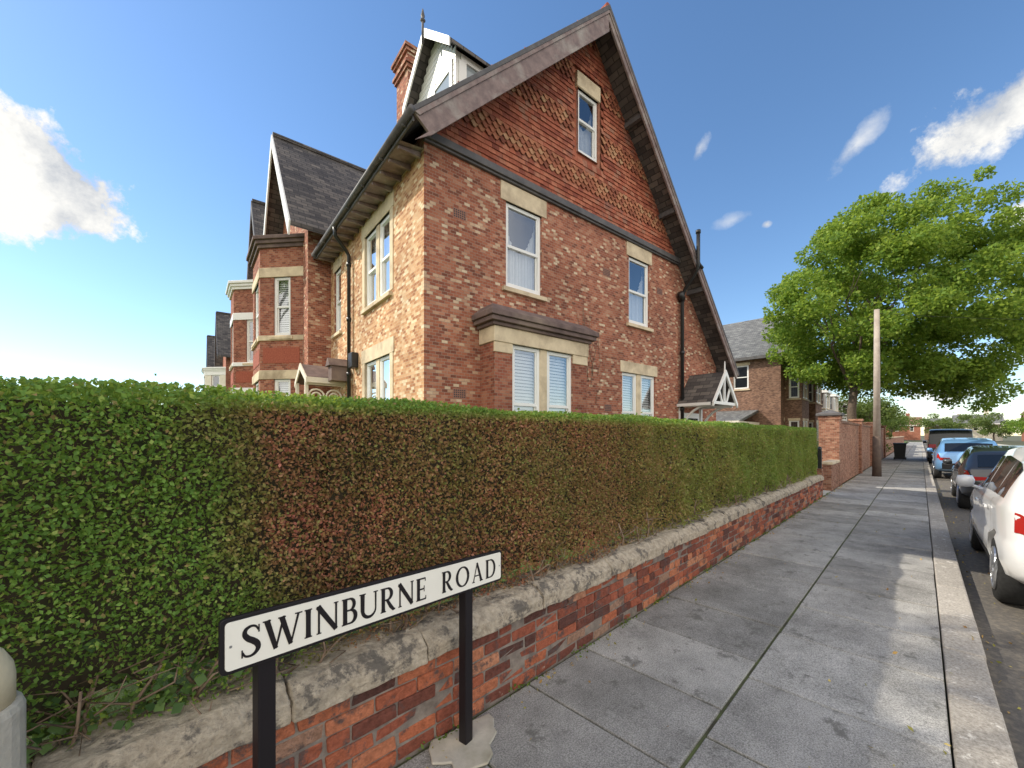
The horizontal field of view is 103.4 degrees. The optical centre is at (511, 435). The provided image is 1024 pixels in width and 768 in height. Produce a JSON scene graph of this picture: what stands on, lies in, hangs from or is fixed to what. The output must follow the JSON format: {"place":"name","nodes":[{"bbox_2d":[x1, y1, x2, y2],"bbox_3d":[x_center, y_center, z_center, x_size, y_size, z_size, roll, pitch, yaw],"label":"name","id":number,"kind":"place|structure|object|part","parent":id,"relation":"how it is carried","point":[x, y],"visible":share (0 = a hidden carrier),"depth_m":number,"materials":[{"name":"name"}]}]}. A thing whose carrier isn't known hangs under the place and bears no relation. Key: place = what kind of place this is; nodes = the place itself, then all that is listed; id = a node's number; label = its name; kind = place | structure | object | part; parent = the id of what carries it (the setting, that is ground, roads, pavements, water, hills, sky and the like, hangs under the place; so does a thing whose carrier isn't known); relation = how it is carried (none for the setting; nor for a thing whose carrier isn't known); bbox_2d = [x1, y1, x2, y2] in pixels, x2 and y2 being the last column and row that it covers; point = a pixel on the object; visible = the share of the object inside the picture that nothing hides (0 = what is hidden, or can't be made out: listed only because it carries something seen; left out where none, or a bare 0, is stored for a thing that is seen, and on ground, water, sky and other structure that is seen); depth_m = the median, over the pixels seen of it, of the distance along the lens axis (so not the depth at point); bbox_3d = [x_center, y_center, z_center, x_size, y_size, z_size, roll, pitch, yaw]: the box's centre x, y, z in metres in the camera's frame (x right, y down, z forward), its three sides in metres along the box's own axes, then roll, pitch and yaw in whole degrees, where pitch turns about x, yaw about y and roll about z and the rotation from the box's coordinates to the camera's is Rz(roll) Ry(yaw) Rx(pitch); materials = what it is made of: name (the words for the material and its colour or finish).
{"place":"outdoors","nodes":[
{"label":"outdoors","id":0,"kind":"place"},
{"bbox_2d":[26,441,907,749],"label":"lawn","id":1,"kind":"structure","parent":0,"point":[110,697],"depth_m":2.32,"materials":[{"name":"green plant"}]},
{"bbox_2d":[201,311,230,391],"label":"terrace house","id":2,"kind":"structure","parent":1,"relation":"on","point":[215,371],"depth_m":29.85,"materials":[{"name":"grey brick"}]},
{"bbox_2d":[211,375,219,386],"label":"window","id":3,"kind":"structure","parent":2,"relation":"in","point":[215,379],"depth_m":29.87,"materials":[{"name":"white paint"}]},
{"bbox_2d":[225,198,265,392],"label":"terrace house","id":4,"kind":"structure","parent":1,"relation":"on","point":[238,293],"depth_m":15.55,"materials":[{"name":"red brick"}]},
{"bbox_2d":[229,325,232,369],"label":"window","id":5,"kind":"structure","parent":4,"relation":"in","point":[232,325],"depth_m":16.51,"materials":[{"name":"white paint"}]},
{"bbox_2d":[242,320,252,364],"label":"window","id":6,"kind":"structure","parent":4,"relation":"in","point":[249,326],"depth_m":15.55,"materials":[{"name":"white paint"}]},
{"bbox_2d":[26,474,823,767],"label":"boundary wall","id":7,"kind":"structure","parent":1,"relation":"on","point":[391,700],"depth_m":2.08,"materials":[{"name":"brick"}]},
{"bbox_2d":[0,373,817,763],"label":"hedge","id":8,"kind":"object","parent":7,"relation":"on","point":[138,535],"visible":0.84,"depth_m":1.69,"materials":[{"name":"green plant"}]},
{"bbox_2d":[246,2,738,421],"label":"brick house","id":9,"kind":"structure","parent":1,"relation":"on","point":[475,231],"depth_m":8.78,"materials":[{"name":"red brick"}]},
{"bbox_2d":[251,285,257,347],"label":"window","id":10,"kind":"structure","parent":9,"relation":"in","point":[256,291],"depth_m":12.42,"materials":[{"name":"white paint"}]},
{"bbox_2d":[269,277,292,338],"bbox_3d":[-6.407,-3.605,11.571,0.708,1.850,0.670,0,0,7],"label":"window","id":11,"kind":"structure","parent":9,"relation":"in","point":[281,289],"depth_m":11.40,"materials":[{"name":"white paint"}]},
{"bbox_2d":[274,379,289,395],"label":"window","id":12,"kind":"structure","parent":9,"relation":"in","point":[282,385],"depth_m":11.38,"materials":[{"name":"white paint"}]},
{"bbox_2d":[331,254,341,338],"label":"window","id":13,"kind":"structure","parent":9,"relation":"in","point":[337,264],"depth_m":10.80,"materials":[{"name":"white paint"}]},
{"bbox_2d":[360,189,393,314],"bbox_3d":[-2.763,-3.660,8.385,0.230,1.980,1.850,0,0,-38],"label":"window","id":14,"kind":"structure","parent":9,"relation":"in","point":[377,233],"depth_m":8.33,"materials":[{"name":"white paint"}]},
{"bbox_2d":[361,336,393,399],"bbox_3d":[-2.742,-0.590,8.401,0.178,2.580,1.850,0,0,-38],"label":"window","id":15,"kind":"structure","parent":9,"relation":"in","point":[377,360],"depth_m":8.31,"materials":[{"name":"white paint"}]},
{"bbox_2d":[500,180,546,301],"bbox_3d":[0.081,-3.780,8.197,1.180,2.080,0.670,0,0,-38],"label":"window","id":16,"kind":"structure","parent":9,"relation":"in","point":[525,211],"depth_m":8.20,"materials":[{"name":"white paint"}]},
{"bbox_2d":[512,345,572,412],"bbox_3d":[0.432,-0.565,7.945,1.760,2.330,0.600,0,0,-38],"label":"window","id":17,"kind":"structure","parent":9,"relation":"in","point":[535,379],"depth_m":7.75,"materials":[{"name":"white paint"}]},
{"bbox_2d":[575,70,599,164],"bbox_3d":[1.547,-7.095,9.342,0.880,1.850,0.630,0,0,-38],"label":"window","id":18,"kind":"structure","parent":9,"relation":"in","point":[587,92],"depth_m":9.27,"materials":[{"name":"white paint"}]},
{"bbox_2d":[573,304,604,399],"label":"climber stems","id":19,"kind":"object","parent":9,"relation":"attached to","point":[594,355],"visible":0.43,"depth_m":9.23,"materials":[{"name":"brown plant"}]},
{"bbox_2d":[620,360,656,416],"bbox_3d":[3.094,-0.670,10.610,1.640,2.340,0.618,0,0,-38],"label":"window","id":20,"kind":"structure","parent":9,"relation":"in","point":[638,380],"depth_m":10.42,"materials":[{"name":"white paint"}]},
{"bbox_2d":[626,241,653,332],"bbox_3d":[3.106,-3.775,10.587,1.090,2.110,0.670,0,0,-38],"label":"window","id":21,"kind":"structure","parent":9,"relation":"in","point":[640,259],"depth_m":10.64,"materials":[{"name":"white paint"}]},
{"bbox_2d":[684,413,698,420],"bbox_3d":[5.271,0.425,11.936,1.000,2.150,0.036,0,0,-38],"label":"door","id":22,"kind":"structure","parent":9,"relation":"in","point":[694,416],"depth_m":12.01,"materials":[{"name":"white paint"}]},
{"bbox_2d":[716,314,822,445],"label":"house","id":23,"kind":"structure","parent":1,"relation":"on","point":[765,392],"depth_m":25.59,"materials":[{"name":"brown brick"}]},
{"bbox_2d":[733,362,749,390],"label":"window","id":24,"kind":"structure","parent":23,"relation":"in","point":[741,383],"depth_m":26.57,"materials":[{"name":"white paint"}]},
{"bbox_2d":[787,373,800,399],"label":"window","id":25,"kind":"structure","parent":23,"relation":"in","point":[793,398],"depth_m":25.16,"materials":[{"name":"white paint"}]},
{"bbox_2d":[788,418,799,426],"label":"window","id":26,"kind":"structure","parent":23,"relation":"in","point":[790,420],"depth_m":25.05,"materials":[{"name":"white paint"}]},
{"bbox_2d":[791,418,808,426],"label":"window","id":27,"kind":"structure","parent":23,"relation":"in","point":[805,421],"depth_m":25.38,"materials":[{"name":"white paint"}]},
{"bbox_2d":[791,377,809,400],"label":"window","id":28,"kind":"structure","parent":23,"relation":"in","point":[805,387],"depth_m":25.23,"materials":[{"name":"white paint"}]},
{"bbox_2d":[809,381,816,403],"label":"window","id":29,"kind":"structure","parent":23,"relation":"in","point":[812,402],"depth_m":28.12,"materials":[{"name":"white paint"}]},
{"bbox_2d":[809,420,818,445],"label":"window","id":30,"kind":"structure","parent":23,"relation":"in","point":[810,424],"depth_m":28.72,"materials":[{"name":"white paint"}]},
{"bbox_2d":[809,383,822,404],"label":"window","id":31,"kind":"structure","parent":23,"relation":"in","point":[818,401],"depth_m":28.72,"materials":[{"name":"white paint"}]},
{"bbox_2d":[815,438,818,458],"bbox_3d":[11.921,0.681,16.353,1.832,1.851,1.581,0,0,-25],"label":"shrub","id":32,"kind":"object","parent":1,"relation":"on","point":[817,448],"visible":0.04,"depth_m":16.21,"materials":[{"name":"green plant"}]},
{"bbox_2d":[822,390,839,411],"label":"house","id":33,"kind":"structure","parent":1,"relation":"on","point":[830,402],"depth_m":35.45,"materials":[{"name":"white stone"}]},
{"bbox_2d":[822,393,830,409],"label":"window","id":34,"kind":"structure","parent":33,"relation":"in","point":[828,398],"depth_m":34.89,"materials":[{"name":"white paint"}]},
{"bbox_2d":[830,397,837,411],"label":"window","id":35,"kind":"structure","parent":33,"relation":"in","point":[836,399],"depth_m":38.23,"materials":[{"name":"white paint"}]},
{"bbox_2d":[838,402,846,420],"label":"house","id":36,"kind":"structure","parent":1,"relation":"on","point":[844,406],"depth_m":45.69,"materials":[{"name":"white"}]},
{"bbox_2d":[842,419,886,482],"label":"garden wall","id":37,"kind":"structure","parent":1,"relation":"on","point":[857,434],"depth_m":16.58,"materials":[{"name":"brown brick"}]},
{"bbox_2d":[837,393,905,421],"bbox_3d":[34.287,-1.422,39.577,6.017,6.280,4.501,0,0,0],"label":"tree","id":38,"kind":"object","parent":1,"relation":"on","point":[864,411],"visible":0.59,"depth_m":38.52,"materials":[{"name":"green plant"}]},
{"bbox_2d":[857,398,895,428],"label":"tree","id":39,"kind":"object","parent":1,"relation":"on","point":[884,421],"visible":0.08,"depth_m":51.71,"materials":[{"name":"green plant"}]},
{"bbox_2d":[868,415,908,427],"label":"tree","id":40,"kind":"object","parent":1,"relation":"on","point":[904,417],"visible":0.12,"depth_m":71.81,"materials":[{"name":"green plant"}]},
{"bbox_2d":[886,431,893,451],"bbox_3d":[27.622,0.615,30.701,2.131,1.982,1.897,0,0,0],"label":"shrub","id":41,"kind":"object","parent":1,"relation":"on","point":[889,435],"visible":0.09,"depth_m":30.21,"materials":[{"name":"green plant"}]},
{"bbox_2d":[761,164,1023,421],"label":"tree","id":42,"kind":"object","parent":1,"relation":"on","point":[946,289],"visible":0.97,"depth_m":19.77,"materials":[{"name":"green plant"}]},
{"bbox_2d":[886,436,903,455],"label":"garden wall","id":43,"kind":"structure","parent":1,"relation":"on","point":[898,439],"depth_m":38.64,"materials":[{"name":"brown brick"}]},
{"bbox_2d":[0,0,1023,435],"label":"sky","id":44,"kind":"structure","parent":0,"point":[135,135],"materials":[{"name":"blue"}]},
{"bbox_2d":[395,441,952,767],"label":"pavement","id":45,"kind":"structure","parent":0,"point":[847,631],"depth_m":2.78,"materials":[{"name":"grey concrete"}]},
{"bbox_2d":[0,647,25,767],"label":"bollard","id":46,"kind":"object","parent":45,"relation":"on","point":[12,727],"visible":1,"depth_m":1.04,"materials":[{"name":"concrete"}]},
{"bbox_2d":[218,550,500,767],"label":"street sign","id":47,"kind":"object","parent":45,"relation":"on","point":[259,641],"visible":1,"depth_m":1.56,"materials":[{"name":"white metal"}]},
{"bbox_2d":[406,492,829,759],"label":"weeds","id":48,"kind":"object","parent":45,"relation":"on","point":[527,684],"visible":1,"depth_m":3.14,"materials":[{"name":"green plant"}]},
{"bbox_2d":[427,477,1023,767],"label":"fallen leaves","id":49,"kind":"object","parent":45,"relation":"on","point":[829,680],"visible":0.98,"depth_m":3.31,"materials":[{"name":"brown plant"}]},
{"bbox_2d":[872,309,881,476],"bbox_3d":[14.232,-1.640,15.759,0.290,6.520,0.283,0,0,0],"label":"telegraph pole","id":50,"kind":"object","parent":45,"relation":"on","point":[876,457],"visible":0.91,"depth_m":15.68,"materials":[{"name":"brown wood"}]},
{"bbox_2d":[880,313,1023,319],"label":"overhead cable","id":51,"kind":"object","parent":50,"relation":"attached to","point":[956,317],"visible":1,"depth_m":15.69,"materials":[{"name":"black metal"}]},
{"bbox_2d":[893,443,906,459],"bbox_3d":[25.280,1.049,26.331,0.660,1.098,0.640,0,0,-45],"label":"wheelie bin","id":52,"kind":"object","parent":45,"relation":"on","point":[899,450],"visible":1,"depth_m":26.15,"materials":[{"name":"black plastic"}]},
{"bbox_2d":[780,484,838,495],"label":"driveway","id":53,"kind":"structure","parent":0,"point":[825,492],"depth_m":11.47,"materials":[{"name":"concrete"}]},
{"bbox_2d":[818,446,821,468],"bbox_3d":[8.189,0.950,10.741,0.150,1.300,0.095,0,0,-45],"label":"gate post","id":54,"kind":"object","parent":53,"relation":"on","point":[819,457],"visible":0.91,"depth_m":10.69,"materials":[{"name":"black metal"}]},
{"bbox_2d":[816,459,839,490],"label":"side wall","id":55,"kind":"structure","parent":53,"relation":"on","point":[829,472],"depth_m":11.74,"materials":[{"name":"brown brick"}]},
{"bbox_2d":[816,410,844,485],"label":"gate pillar","id":56,"kind":"structure","parent":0,"point":[830,432],"depth_m":12.85,"materials":[{"name":"brown brick"}]},
{"bbox_2d":[842,436,1023,483],"bbox_3d":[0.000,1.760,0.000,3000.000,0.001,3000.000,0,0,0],"label":"ground","id":57,"kind":"structure","parent":0,"point":[1014,440],"depth_m":112.86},
{"bbox_2d":[886,413,918,432],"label":"tree","id":58,"kind":"object","parent":57,"relation":"on","point":[901,426],"visible":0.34,"depth_m":95.81,"materials":[{"name":"green plant"}]},
{"bbox_2d":[886,413,921,439],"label":"house","id":59,"kind":"structure","parent":57,"relation":"on","point":[913,432],"depth_m":131.88,"materials":[{"name":"red brick"}]},
{"bbox_2d":[921,442,1017,767],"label":"kerb","id":60,"kind":"structure","parent":57,"relation":"on","point":[979,735],"depth_m":2.75,"materials":[{"name":"concrete"}]},
{"bbox_2d":[973,411,1015,440],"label":"tree","id":61,"kind":"object","parent":57,"relation":"on","point":[987,424],"visible":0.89,"depth_m":89.50,"materials":[{"name":"green plant"}]},
{"bbox_2d":[1001,411,1023,434],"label":"tree","id":62,"kind":"object","parent":57,"relation":"on","point":[1017,424],"visible":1,"depth_m":74.89,"materials":[{"name":"green plant"}]},
{"bbox_2d":[922,439,1023,767],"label":"road","id":63,"kind":"structure","parent":0,"point":[1000,625],"depth_m":3.69,"materials":[{"name":"grey asphalt"}]},
{"bbox_2d":[913,413,958,434],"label":"tree","id":64,"kind":"object","parent":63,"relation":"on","point":[939,423],"visible":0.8,"depth_m":109.87,"materials":[{"name":"green plant"}]},
{"bbox_2d":[923,429,972,462],"bbox_3d":[27.188,0.664,25.166,5.154,2.088,2.233,0,0,-45],"label":"parked van","id":65,"kind":"object","parent":63,"relation":"on","point":[935,436],"visible":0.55,"depth_m":23.70,"materials":[{"name":"grey paint"}]},
{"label":"rear window","id":66,"kind":"part","parent":65,"relation":"part of","materials":[{"name":"black glass"}]},
{"bbox_2d":[927,438,996,477],"bbox_3d":[18.487,0.905,16.507,4.404,1.606,2.151,0,0,-45],"label":"parked car","id":67,"kind":"object","parent":63,"relation":"on","point":[953,449],"visible":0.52,"depth_m":15.48,"materials":[{"name":"blue paint"}]},
{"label":"rear window","id":68,"kind":"part","parent":67,"relation":"part of","materials":[{"name":"black glass"}]},
{"bbox_2d":[943,445,1023,508],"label":"parked car","id":69,"kind":"object","parent":63,"relation":"on","point":[978,463],"visible":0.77,"depth_m":9.08,"materials":[{"name":"grey paint"}]},
{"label":"side window","id":70,"kind":"part","parent":69,"relation":"part of","materials":[{"name":"black glass"}]},
{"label":"side window","id":71,"kind":"part","parent":69,"relation":"part of","materials":[{"name":"black glass"}]},
{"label":"rear window","id":72,"kind":"part","parent":69,"relation":"part of","materials":[{"name":"black glass"}]},
{"bbox_2d":[955,447,1023,605],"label":"parked car","id":73,"kind":"object","parent":63,"relation":"on","point":[996,524],"visible":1,"depth_m":4.05,"materials":[{"name":"white paint"}]},
{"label":"side window","id":74,"kind":"part","parent":73,"relation":"part of","materials":[{"name":"black glass"}]},
{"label":"side window","id":75,"kind":"part","parent":73,"relation":"part of","materials":[{"name":"black glass"}]},
{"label":"side window","id":76,"kind":"part","parent":73,"relation":"part of","materials":[{"name":"black glass"}]},
{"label":"pavement opposite","id":77,"kind":"structure","parent":0,"visible":0},
{"bbox_2d":[923,414,959,439],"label":"house","id":78,"kind":"structure","parent":77,"relation":"on","point":[926,437],"depth_m":143.08,"materials":[{"name":"red stone"}]},
{"bbox_2d":[942,413,983,428],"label":"tree","id":79,"kind":"object","parent":77,"relation":"on","point":[963,417],"visible":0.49,"depth_m":112.83,"materials":[{"name":"green plant"}]},
{"bbox_2d":[952,411,1003,440],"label":"house","id":80,"kind":"structure","parent":77,"relation":"on","point":[977,435],"depth_m":114.64,"materials":[{"name":"beige paint"}]}
]}

